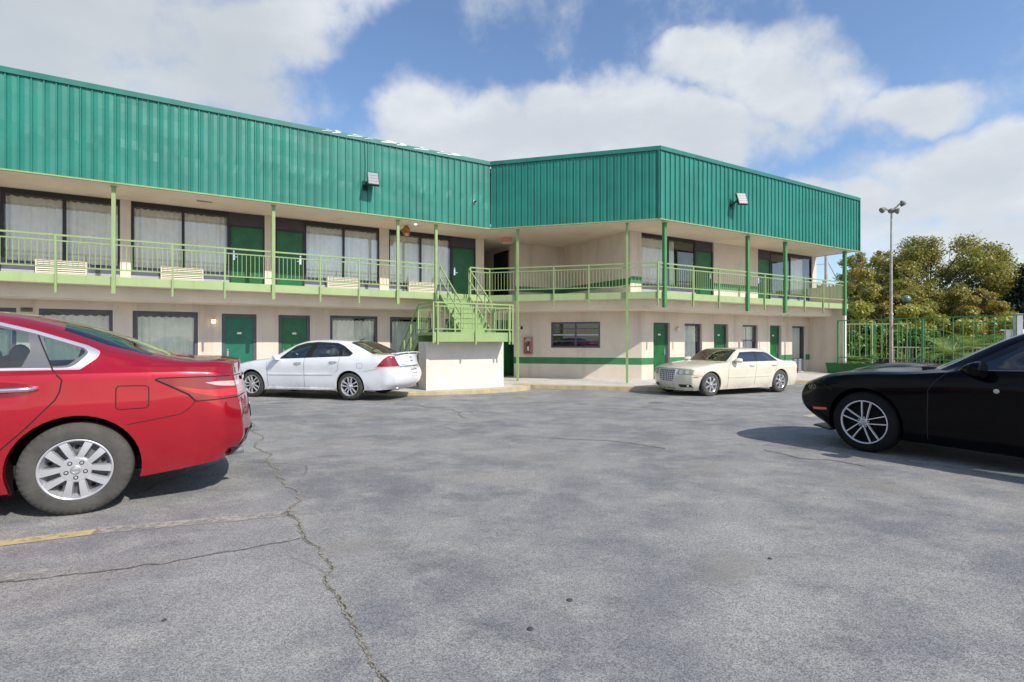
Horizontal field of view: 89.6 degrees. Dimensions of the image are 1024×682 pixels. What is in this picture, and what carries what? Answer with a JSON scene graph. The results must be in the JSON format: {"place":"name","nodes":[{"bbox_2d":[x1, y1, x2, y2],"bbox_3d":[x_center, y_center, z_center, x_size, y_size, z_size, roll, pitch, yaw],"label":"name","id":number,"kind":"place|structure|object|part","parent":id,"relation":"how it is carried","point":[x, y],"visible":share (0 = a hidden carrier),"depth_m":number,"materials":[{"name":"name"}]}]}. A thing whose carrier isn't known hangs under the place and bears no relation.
{"place":"outdoors","nodes":[
{"label":"outdoors","id":0,"kind":"place"},
{"bbox_2d":[0,350,1023,681],"bbox_3d":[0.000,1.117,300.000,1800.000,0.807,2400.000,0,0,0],"label":"parking lot","id":1,"kind":"structure","parent":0,"point":[480,536],"depth_m":3.05,"materials":[{"name":"grey asphalt"}]},
{"bbox_2d":[0,568,50,580],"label":"painted stall line","id":2,"kind":"object","parent":1,"relation":"on","point":[16,575],"visible":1,"depth_m":2.75,"materials":[{"name":"grey paint"}]},
{"bbox_2d":[0,528,100,545],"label":"painted stall line","id":3,"kind":"object","parent":1,"relation":"on","point":[44,537],"visible":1,"depth_m":3.27,"materials":[{"name":"beige paint"}]},
{"bbox_2d":[0,312,251,514],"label":"parked car","id":4,"kind":"object","parent":1,"relation":"on","point":[99,420],"visible":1,"depth_m":3.84,"materials":[{"name":"red paint"},{"name":"glass"},{"name":"rubber"}]},
{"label":"rear door","id":5,"kind":"part","parent":4,"relation":"part of","materials":[{"name":"red paint"}]},
{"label":"rear door","id":6,"kind":"part","parent":4,"relation":"part of","materials":[{"name":"black glass"}]},
{"bbox_3d":[-3.419,-0.016,4.577,0.760,0.293,1.400,0,0,-30],"label":"rear window","id":7,"kind":"part","parent":4,"relation":"part of","materials":[{"name":"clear glass"}]},
{"bbox_2d":[0,538,297,581],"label":"asphalt crack","id":8,"kind":"object","parent":1,"relation":"on","point":[138,565],"visible":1,"depth_m":2.84,"materials":[{"name":"grey asphalt"}]},
{"bbox_2d":[93,509,314,533],"bbox_3d":[-2.085,1.265,3.650,1.421,0.028,0.130,0,0,-21],"label":"painted stall line","id":9,"kind":"object","parent":1,"relation":"on","point":[182,522],"visible":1,"depth_m":3.58,"materials":[{"name":"grey paint"}]},
{"bbox_2d":[250,422,391,681],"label":"asphalt crack","id":10,"kind":"object","parent":1,"relation":"on","point":[350,617],"visible":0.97,"depth_m":2.63,"materials":[{"name":"grey asphalt"}]},
{"bbox_2d":[241,338,420,399],"bbox_3d":[-4.862,0.673,13.494,5.066,1.484,2.156,0,0,14],"label":"parked car","id":11,"kind":"object","parent":1,"relation":"on","point":[355,371],"visible":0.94,"depth_m":12.60,"materials":[{"name":"white paint"}]},
{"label":"front door","id":12,"kind":"part","parent":11,"relation":"part of","materials":[{"name":"white paint"}]},
{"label":"rear door","id":13,"kind":"part","parent":11,"relation":"part of","materials":[{"name":"white paint"}]},
{"bbox_3d":[-4.949,0.243,14.315,0.824,0.376,0.185,0,0,14],"label":"side window","id":14,"kind":"part","parent":11,"relation":"part of","materials":[{"name":"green glass"}]},
{"bbox_3d":[-4.155,0.224,14.117,0.760,0.345,0.176,0,0,14],"label":"side window","id":15,"kind":"part","parent":11,"relation":"part of","materials":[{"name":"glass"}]},
{"bbox_3d":[-3.469,0.159,13.146,0.725,0.318,1.372,0,0,14],"label":"rear window","id":16,"kind":"part","parent":11,"relation":"part of","materials":[{"name":"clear glass"}]},
{"bbox_2d":[161,557,771,630],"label":"gum spots","id":17,"kind":"object","parent":1,"relation":"on","point":[528,628],"visible":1,"depth_m":2.30,"materials":[{"name":"grey"}]},
{"bbox_2d":[654,347,797,395],"bbox_3d":[6.396,0.856,15.446,4.725,1.316,2.111,0,0,-27],"label":"parked car","id":18,"kind":"object","parent":1,"relation":"on","point":[708,372],"visible":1,"depth_m":14.63,"materials":[{"name":"beige paint"}]},
{"bbox_3d":[5.936,0.448,16.082,0.792,0.250,0.141,0,0,-26],"label":"side window","id":19,"kind":"part","parent":18,"relation":"part of","materials":[{"name":"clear glass"}]},
{"bbox_3d":[6.713,0.447,16.463,0.801,0.251,0.154,0,0,-26],"label":"side window","id":20,"kind":"part","parent":18,"relation":"part of","materials":[{"name":"glass"}]},
{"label":"front door","id":21,"kind":"part","parent":18,"relation":"part of","materials":[{"name":"beige paint"}]},
{"bbox_3d":[6.627,0.448,14.697,0.792,0.250,0.141,0,0,-27],"label":"side window","id":22,"kind":"part","parent":18,"relation":"part of","materials":[{"name":"blue glass"}]},
{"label":"side window","id":23,"kind":"part","parent":18,"relation":"part of","materials":[{"name":"blue glass"}]},
{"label":"rear door","id":24,"kind":"part","parent":18,"relation":"part of","materials":[{"name":"beige paint"}]},
{"bbox_2d":[764,449,865,466],"bbox_3d":[3.359,1.324,5.840,0.261,0.020,1.156,0,0,-37],"label":"asphalt crack","id":25,"kind":"object","parent":1,"relation":"on","point":[817,459],"visible":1,"depth_m":5.76,"materials":[{"name":"grey asphalt"}]},
{"bbox_2d":[826,363,874,372],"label":"planter wall","id":26,"kind":"structure","parent":1,"relation":"on","point":[835,367],"depth_m":21.90,"materials":[{"name":"paint"}]},
{"bbox_2d":[879,200,906,362],"bbox_3d":[15.031,-2.289,20.295,1.037,6.519,0.344,0,0,0],"label":"light pole","id":27,"kind":"object","parent":26,"relation":"on","point":[892,210],"visible":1,"depth_m":20.32,"materials":[{"name":"grey metal"}]},
{"bbox_2d":[837,314,1023,362],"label":"pool fence","id":28,"kind":"object","parent":26,"relation":"on","point":[922,359],"visible":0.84,"depth_m":19.54,"materials":[{"name":"green metal"}]},
{"bbox_2d":[784,440,1023,479],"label":"painted stall line","id":29,"kind":"object","parent":1,"relation":"on","point":[921,462],"visible":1,"depth_m":5.60,"materials":[{"name":"grey paint"}]},
{"bbox_2d":[802,333,1023,457],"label":"parked car","id":30,"kind":"object","parent":1,"relation":"on","point":[973,401],"visible":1,"depth_m":5.67,"materials":[{"name":"black paint"}]},
{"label":"front door","id":31,"kind":"part","parent":30,"relation":"part of","materials":[{"name":"black paint"}]},
{"bbox_2d":[0,0,1023,291],"label":"sky","id":32,"kind":"structure","parent":0,"point":[882,103],"materials":[{"name":"blue"}]},
{"bbox_2d":[269,371,831,392],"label":"walkway","id":33,"kind":"structure","parent":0,"point":[510,381],"depth_m":17.71,"materials":[{"name":"concrete"}]},
{"bbox_2d":[0,65,860,382],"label":"motel building","id":34,"kind":"structure","parent":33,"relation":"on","point":[622,263],"depth_m":16.71,"materials":[{"name":"paint"}]},
{"bbox_2d":[0,187,0,270],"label":"door","id":35,"kind":"structure","parent":34,"relation":"in","point":[0,187],"depth_m":13.09,"materials":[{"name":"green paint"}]},
{"bbox_2d":[20,307,32,311],"bbox_3d":[-12.495,-0.810,13.277,0.240,0.110,0.100,0,0,-30],"label":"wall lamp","id":36,"kind":"object","parent":34,"relation":"attached to","point":[25,309],"visible":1,"depth_m":13.26,"materials":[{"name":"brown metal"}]},
{"bbox_2d":[0,308,61,355],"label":"window","id":37,"kind":"structure","parent":34,"relation":"in","point":[7,336],"depth_m":13.21,"materials":[{"name":"glass"}]},
{"bbox_2d":[35,259,87,274],"bbox_3d":[-11.888,-1.930,13.646,1.040,0.360,0.230,0,0,-30],"label":"air conditioner","id":38,"kind":"object","parent":34,"relation":"attached to","point":[70,271],"visible":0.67,"depth_m":13.59,"materials":[{"name":"beige plastic"}]},
{"bbox_2d":[1,187,137,276],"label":"window","id":39,"kind":"structure","parent":34,"relation":"in","point":[25,210],"depth_m":13.72,"materials":[{"name":"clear glass"}]},
{"bbox_2d":[39,308,139,359],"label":"window","id":40,"kind":"structure","parent":34,"relation":"in","point":[103,319],"depth_m":13.89,"materials":[{"name":"glass"}]},
{"bbox_2d":[133,311,197,354],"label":"window","id":41,"kind":"structure","parent":34,"relation":"in","point":[177,332],"depth_m":14.98,"materials":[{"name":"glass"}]},
{"bbox_2d":[131,201,228,281],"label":"window","id":42,"kind":"structure","parent":34,"relation":"in","point":[152,222],"depth_m":15.07,"materials":[{"name":"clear glass"}]},
{"bbox_2d":[161,267,203,280],"bbox_3d":[-9.567,-1.930,14.986,1.040,0.360,0.230,0,0,-30],"label":"air conditioner","id":43,"kind":"object","parent":34,"relation":"attached to","point":[183,276],"visible":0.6,"depth_m":14.92,"materials":[{"name":"grey metal"}]},
{"bbox_2d":[196,200,212,202],"bbox_3d":[-8.645,-3.924,14.508,0.420,0.012,0.180,0,0,-30],"label":"soffit vent","id":44,"kind":"object","parent":34,"relation":"attached to","point":[204,201],"visible":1,"depth_m":14.50,"materials":[{"name":"metal"}]},
{"bbox_2d":[222,314,255,362],"bbox_3d":[-8.342,0.283,15.783,0.936,2.213,0.134,0,0,-30],"label":"door","id":45,"kind":"structure","parent":34,"relation":"in","point":[238,330],"depth_m":15.78,"materials":[{"name":"teal paint"}]},
{"bbox_2d":[229,212,264,283],"bbox_3d":[-8.165,-2.759,15.908,0.964,2.318,0.134,0,0,-30],"label":"door","id":46,"kind":"structure","parent":34,"relation":"in","point":[246,231],"depth_m":15.88,"materials":[{"name":"green paint"}]},
{"bbox_2d":[275,217,303,285],"bbox_3d":[-7.109,-2.759,16.518,0.864,2.318,0.134,0,0,-30],"label":"door","id":47,"kind":"structure","parent":34,"relation":"in","point":[289,233],"depth_m":16.50,"materials":[{"name":"green paint"}]},
{"bbox_2d":[278,315,309,353],"bbox_3d":[-6.991,0.283,16.563,0.936,2.213,0.134,0,0,-30],"label":"door","id":48,"kind":"structure","parent":34,"relation":"in","point":[293,330],"depth_m":16.52,"materials":[{"name":"green paint"}]},
{"bbox_2d":[304,220,378,289],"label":"window","id":49,"kind":"structure","parent":34,"relation":"in","point":[320,238],"depth_m":17.35,"materials":[{"name":"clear glass"}]},
{"bbox_2d":[326,277,357,288],"bbox_3d":[-5.644,-1.930,17.250,1.040,0.360,0.230,0,0,-30],"label":"air conditioner","id":50,"kind":"object","parent":34,"relation":"attached to","point":[341,285],"visible":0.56,"depth_m":17.15,"materials":[{"name":"grey metal"}]},
{"bbox_2d":[330,315,376,355],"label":"window","id":51,"kind":"structure","parent":34,"relation":"in","point":[341,327],"depth_m":17.64,"materials":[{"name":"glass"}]},
{"bbox_2d":[363,172,379,190],"bbox_3d":[-4.267,-4.856,15.654,0.409,0.512,0.472,0,0,-30],"label":"floodlight","id":52,"kind":"object","parent":34,"relation":"attached to","point":[372,178],"visible":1,"depth_m":15.55,"materials":[{"name":"white metal"}]},
{"bbox_2d":[360,317,431,353],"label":"window","id":53,"kind":"structure","parent":34,"relation":"in","point":[399,326],"depth_m":18.47,"materials":[{"name":"glass"}]},
{"bbox_2d":[401,225,409,237],"bbox_3d":[-3.611,-3.719,17.543,0.293,0.438,0.219,0,0,21],"label":"hanging nest","id":54,"kind":"object","parent":34,"relation":"hanging from","point":[405,230],"visible":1,"depth_m":17.47,"materials":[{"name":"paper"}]},
{"bbox_2d":[372,229,451,292],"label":"window","id":55,"kind":"structure","parent":34,"relation":"in","point":[417,247],"depth_m":18.75,"materials":[{"name":"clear glass"}]},
{"bbox_2d":[407,281,433,292],"bbox_3d":[-3.262,-1.930,18.625,1.040,0.360,0.230,0,0,-30],"label":"air conditioner","id":56,"kind":"object","parent":34,"relation":"attached to","point":[417,289],"visible":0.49,"depth_m":18.51,"materials":[{"name":"grey metal"}]},
{"bbox_2d":[444,319,458,331],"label":"door","id":57,"kind":"structure","parent":34,"relation":"in","point":[446,320],"depth_m":19.23,"materials":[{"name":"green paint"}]},
{"bbox_2d":[452,236,474,294],"bbox_3d":[-1.843,-2.759,19.558,0.984,2.318,0.134,0,0,-30],"label":"door","id":58,"kind":"structure","parent":34,"relation":"in","point":[463,249],"depth_m":19.54,"materials":[{"name":"green paint"}]},
{"bbox_2d":[494,250,508,294],"bbox_3d":[-0.455,-2.640,21.384,0.060,2.080,1.180,0,0,-30],"label":"doorway","id":59,"kind":"structure","parent":34,"relation":"in","point":[501,259],"depth_m":21.29,"materials":[{"name":"black"}]},
{"bbox_2d":[495,320,513,375],"bbox_3d":[-0.318,0.283,20.435,0.946,2.213,0.100,0,0,-30],"label":"door","id":60,"kind":"structure","parent":34,"relation":"in","point":[508,348],"depth_m":20.49,"materials":[{"name":"green paint"}]},
{"bbox_2d":[502,237,511,243],"bbox_3d":[-0.192,-3.810,19.495,0.394,0.260,0.051,0,0,-12],"label":"exit sign","id":61,"kind":"object","parent":34,"relation":"hanging from","point":[506,240],"visible":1,"depth_m":19.48,"materials":[{"name":"red plastic"}]},
{"bbox_2d":[524,337,532,353],"bbox_3d":[0.615,0.180,19.614,0.340,0.640,0.090,0,0,15],"label":"fire extinguisher cabinet","id":62,"kind":"object","parent":34,"relation":"attached to","point":[527,339],"visible":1,"depth_m":19.62,"materials":[{"name":"red metal"}]},
{"bbox_2d":[526,341,529,352],"bbox_3d":[0.612,0.236,19.610,0.116,0.457,0.110,0,0,-27],"label":"fire extinguisher","id":63,"kind":"object","parent":62,"relation":"in","point":[528,348],"visible":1,"depth_m":19.58,"materials":[{"name":"red paint"}]},
{"bbox_2d":[549,321,601,348],"bbox_3d":[2.362,-0.217,19.237,1.980,1.045,0.155,0,0,15],"label":"window","id":64,"kind":"structure","parent":34,"relation":"in","point":[564,334],"depth_m":19.25,"materials":[{"name":"glass"}]},
{"bbox_2d":[653,323,667,377],"bbox_3d":[5.472,0.356,19.193,0.846,2.068,0.134,0,0,-30],"label":"door","id":65,"kind":"structure","parent":34,"relation":"in","point":[660,330],"depth_m":19.20,"materials":[{"name":"green paint"}]},
{"bbox_2d":[641,233,695,293],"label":"window","id":66,"kind":"structure","parent":34,"relation":"in","point":[679,250],"depth_m":19.46,"materials":[{"name":"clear glass"}]},
{"bbox_2d":[685,324,699,357],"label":"window","id":67,"kind":"structure","parent":34,"relation":"in","point":[692,331],"depth_m":20.18,"materials":[{"name":"glass"}]},
{"bbox_2d":[695,240,712,294],"bbox_3d":[7.550,-2.759,20.335,1.004,2.318,0.134,0,0,-30],"label":"door","id":68,"kind":"structure","parent":34,"relation":"in","point":[703,250],"depth_m":20.33,"materials":[{"name":"green paint"}]},
{"bbox_2d":[714,324,725,347],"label":"door","id":69,"kind":"structure","parent":34,"relation":"in","point":[719,329],"depth_m":20.88,"materials":[{"name":"green paint"}]},
{"bbox_2d":[730,193,747,208],"bbox_3d":[7.911,-4.916,18.041,0.511,0.512,0.402,0,0,-8],"label":"floodlight","id":70,"kind":"object","parent":34,"relation":"attached to","point":[741,198],"visible":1,"depth_m":17.95,"materials":[{"name":"white metal"}]},
{"bbox_2d":[743,325,755,347],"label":"window","id":71,"kind":"structure","parent":34,"relation":"in","point":[749,331],"depth_m":21.92,"materials":[{"name":"glass"}]},
{"bbox_2d":[758,249,769,298],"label":"door","id":72,"kind":"structure","parent":34,"relation":"in","point":[763,255],"depth_m":22.23,"materials":[{"name":"green paint"}]},
{"bbox_2d":[770,325,778,358],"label":"door","id":73,"kind":"structure","parent":34,"relation":"in","point":[774,330],"depth_m":22.70,"materials":[{"name":"green paint"}]},
{"bbox_2d":[770,251,810,300],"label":"window","id":74,"kind":"structure","parent":34,"relation":"in","point":[797,265],"depth_m":23.89,"materials":[{"name":"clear glass"}]},
{"bbox_2d":[792,326,803,359],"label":"window","id":75,"kind":"structure","parent":34,"relation":"in","point":[797,331],"depth_m":23.70,"materials":[{"name":"glass"}]},
{"bbox_2d":[398,266,513,389],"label":"exterior staircase","id":76,"kind":"structure","parent":33,"relation":"on","point":[469,353],"depth_m":15.16,"materials":[{"name":"green paint"}]},
{"bbox_2d":[265,380,810,395],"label":"kerb","id":77,"kind":"structure","parent":33,"relation":"on","point":[545,386],"depth_m":15.47,"materials":[{"name":"paint"}]},
{"bbox_2d":[846,354,871,362],"bbox_3d":[15.878,0.976,24.181,1.746,0.888,1.634,0,0,-13],"label":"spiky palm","id":78,"kind":"object","parent":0,"point":[852,359],"visible":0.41,"depth_m":23.95,"materials":[{"name":"green plant"}]},
{"bbox_2d":[846,351,971,363],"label":"lawn","id":79,"kind":"structure","parent":0,"point":[847,352],"depth_m":35.37,"materials":[{"name":"green plant"}]},
{"bbox_2d":[833,250,892,282],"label":"tree","id":80,"kind":"object","parent":79,"relation":"on","point":[860,260],"visible":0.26,"depth_m":41.21,"materials":[{"name":"green plant"}]},
{"bbox_2d":[884,303,922,350],"bbox_3d":[20.707,-0.291,28.197,2.761,3.467,2.350,0,0,34],"label":"bush","id":81,"kind":"object","parent":79,"relation":"on","point":[909,311],"visible":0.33,"depth_m":27.53,"materials":[{"name":"green plant"}]},
{"bbox_2d":[902,295,910,321],"bbox_3d":[21.400,-0.535,28.000,0.420,3.910,0.420,0,0,0],"label":"globe lamp","id":82,"kind":"object","parent":79,"relation":"on","point":[906,299],"visible":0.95,"depth_m":27.90,"materials":[{"name":"glass"}]},
{"bbox_2d":[900,327,935,361],"bbox_3d":[20.718,0.351,26.894,1.842,2.180,1.991,0,0,-6],"label":"hedge plant","id":83,"kind":"object","parent":79,"relation":"on","point":[918,332],"visible":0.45,"depth_m":26.33,"materials":[{"name":"green plant"}]},
{"bbox_2d":[909,304,950,361],"bbox_3d":[22.881,-0.321,28.479,2.888,3.525,2.470,0,0,0],"label":"bush","id":84,"kind":"object","parent":79,"relation":"on","point":[926,311],"visible":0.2,"depth_m":28.02,"materials":[{"name":"green plant"}]},
{"bbox_2d":[925,330,963,363],"bbox_3d":[22.152,0.429,26.647,1.963,2.022,1.824,0,0,-30],"label":"hedge plant","id":85,"kind":"object","parent":79,"relation":"on","point":[937,334],"visible":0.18,"depth_m":26.56,"materials":[{"name":"green plant"}]},
{"bbox_2d":[909,321,1023,361],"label":"pool fence","id":86,"kind":"object","parent":79,"relation":"on","point":[940,333],"visible":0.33,"depth_m":25.01,"materials":[{"name":"green metal"}]},
{"bbox_2d":[946,314,1023,346],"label":"bush","id":87,"kind":"object","parent":79,"relation":"on","point":[967,329],"visible":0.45,"depth_m":27.53,"materials":[{"name":"green plant"}]},
{"bbox_2d":[974,334,1002,342],"bbox_3d":[24.664,0.541,25.908,2.086,1.817,1.916,0,0,0],"label":"hedge plant","id":88,"kind":"object","parent":79,"relation":"on","point":[999,338],"visible":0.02,"depth_m":25.74,"materials":[{"name":"green plant"}]},
{"bbox_2d":[989,265,1023,329],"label":"conifer","id":89,"kind":"object","parent":79,"relation":"on","point":[1015,299],"visible":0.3,"depth_m":32.47,"materials":[{"name":"green plant"}]},
{"bbox_2d":[910,333,991,361],"bbox_3d":[19.199,0.524,22.533,3.294,1.791,3.335,0,0,0],"label":"spiky palm","id":90,"kind":"object","parent":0,"point":[948,352],"visible":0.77,"depth_m":22.55,"materials":[{"name":"green plant"}]},
{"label":"pool deck","id":91,"kind":"structure","parent":0,"visible":0},
{"bbox_2d":[816,256,851,305],"bbox_3d":[18.417,-2.080,34.631,9.770,7.200,1.089,0,0,10],"label":"utility pole","id":92,"kind":"object","parent":91,"relation":"on","point":[826,263],"visible":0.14,"depth_m":33.94,"materials":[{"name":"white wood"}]},
{"bbox_2d":[846,330,883,361],"bbox_3d":[17.838,0.437,26.748,2.012,2.020,2.059,0,0,-30],"label":"hedge plant","id":93,"kind":"object","parent":91,"relation":"on","point":[855,343],"visible":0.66,"depth_m":26.32,"materials":[{"name":"green plant"}]},
{"bbox_2d":[846,299,895,362],"bbox_3d":[18.910,-0.384,27.777,2.759,3.662,2.749,0,0,0],"label":"bush","id":94,"kind":"object","parent":91,"relation":"on","point":[864,309],"visible":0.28,"depth_m":27.06,"materials":[{"name":"green plant"}]},
{"bbox_2d":[846,323,907,362],"bbox_3d":[18.244,0.270,26.056,3.300,2.300,0.060,0,0,5],"label":"pool fence","id":95,"kind":"object","parent":91,"relation":"on","point":[871,337],"visible":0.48,"depth_m":26.02,"materials":[{"name":"green metal"}]},
{"bbox_2d":[833,267,927,328],"bbox_3d":[24.422,-1.803,35.159,6.019,6.660,7.156,0,0,-21],"label":"tree","id":96,"kind":"object","parent":91,"relation":"on","point":[862,275],"visible":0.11,"depth_m":34.61,"materials":[{"name":"green plant"}]},
{"bbox_2d":[857,323,905,363],"bbox_3d":[19.335,0.248,26.974,1.929,2.399,2.057,0,0,-41],"label":"hedge plant","id":97,"kind":"object","parent":91,"relation":"on","point":[877,328],"visible":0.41,"depth_m":26.66,"materials":[{"name":"green plant"}]},
{"bbox_2d":[846,277,939,361],"bbox_3d":[22.645,-1.165,31.501,5.307,5.383,5.721,0,0,-37],"label":"tree","id":98,"kind":"object","parent":91,"relation":"on","point":[872,291],"visible":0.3,"depth_m":30.52,"materials":[{"name":"green plant"}]},
{"bbox_2d":[847,234,1023,321],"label":"tree","id":99,"kind":"object","parent":91,"relation":"on","point":[993,268],"visible":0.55,"depth_m":34.39,"materials":[{"name":"green plant"}]},
{"bbox_2d":[893,347,979,361],"bbox_3d":[19.706,0.845,23.329,4.199,1.150,0.060,0,0,31],"label":"pool handrail","id":100,"kind":"object","parent":91,"relation":"on","point":[920,351],"visible":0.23,"depth_m":23.90,"materials":[{"name":"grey metal"}]},
{"bbox_2d":[928,328,1003,362],"bbox_3d":[20.963,0.415,23.533,3.445,2.010,3.715,0,0,-36],"label":"spiky palm","id":101,"kind":"object","parent":91,"relation":"on","point":[989,339],"visible":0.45,"depth_m":23.15,"materials":[{"name":"green plant"}]},
{"bbox_2d":[950,309,993,334],"bbox_3d":[34.358,-0.885,38.020,6.653,4.822,6.193,0,0,17],"label":"tree","id":102,"kind":"object","parent":91,"relation":"on","point":[990,313],"visible":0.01,"depth_m":36.58,"materials":[{"name":"green plant"}]},
{"bbox_2d":[923,287,1023,356],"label":"tree","id":103,"kind":"object","parent":91,"relation":"on","point":[982,299],"visible":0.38,"depth_m":30.60,"materials":[{"name":"green plant"}]},
{"bbox_2d":[1013,315,1022,335],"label":"gate post","id":104,"kind":"object","parent":91,"relation":"on","point":[1020,324],"visible":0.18,"depth_m":17.73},
{"bbox_2d":[1000,329,1023,339],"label":"white gate","id":105,"kind":"structure","parent":104,"relation":"attached to","point":[1009,333],"depth_m":17.93,"materials":[{"name":"metal"}]}
]}

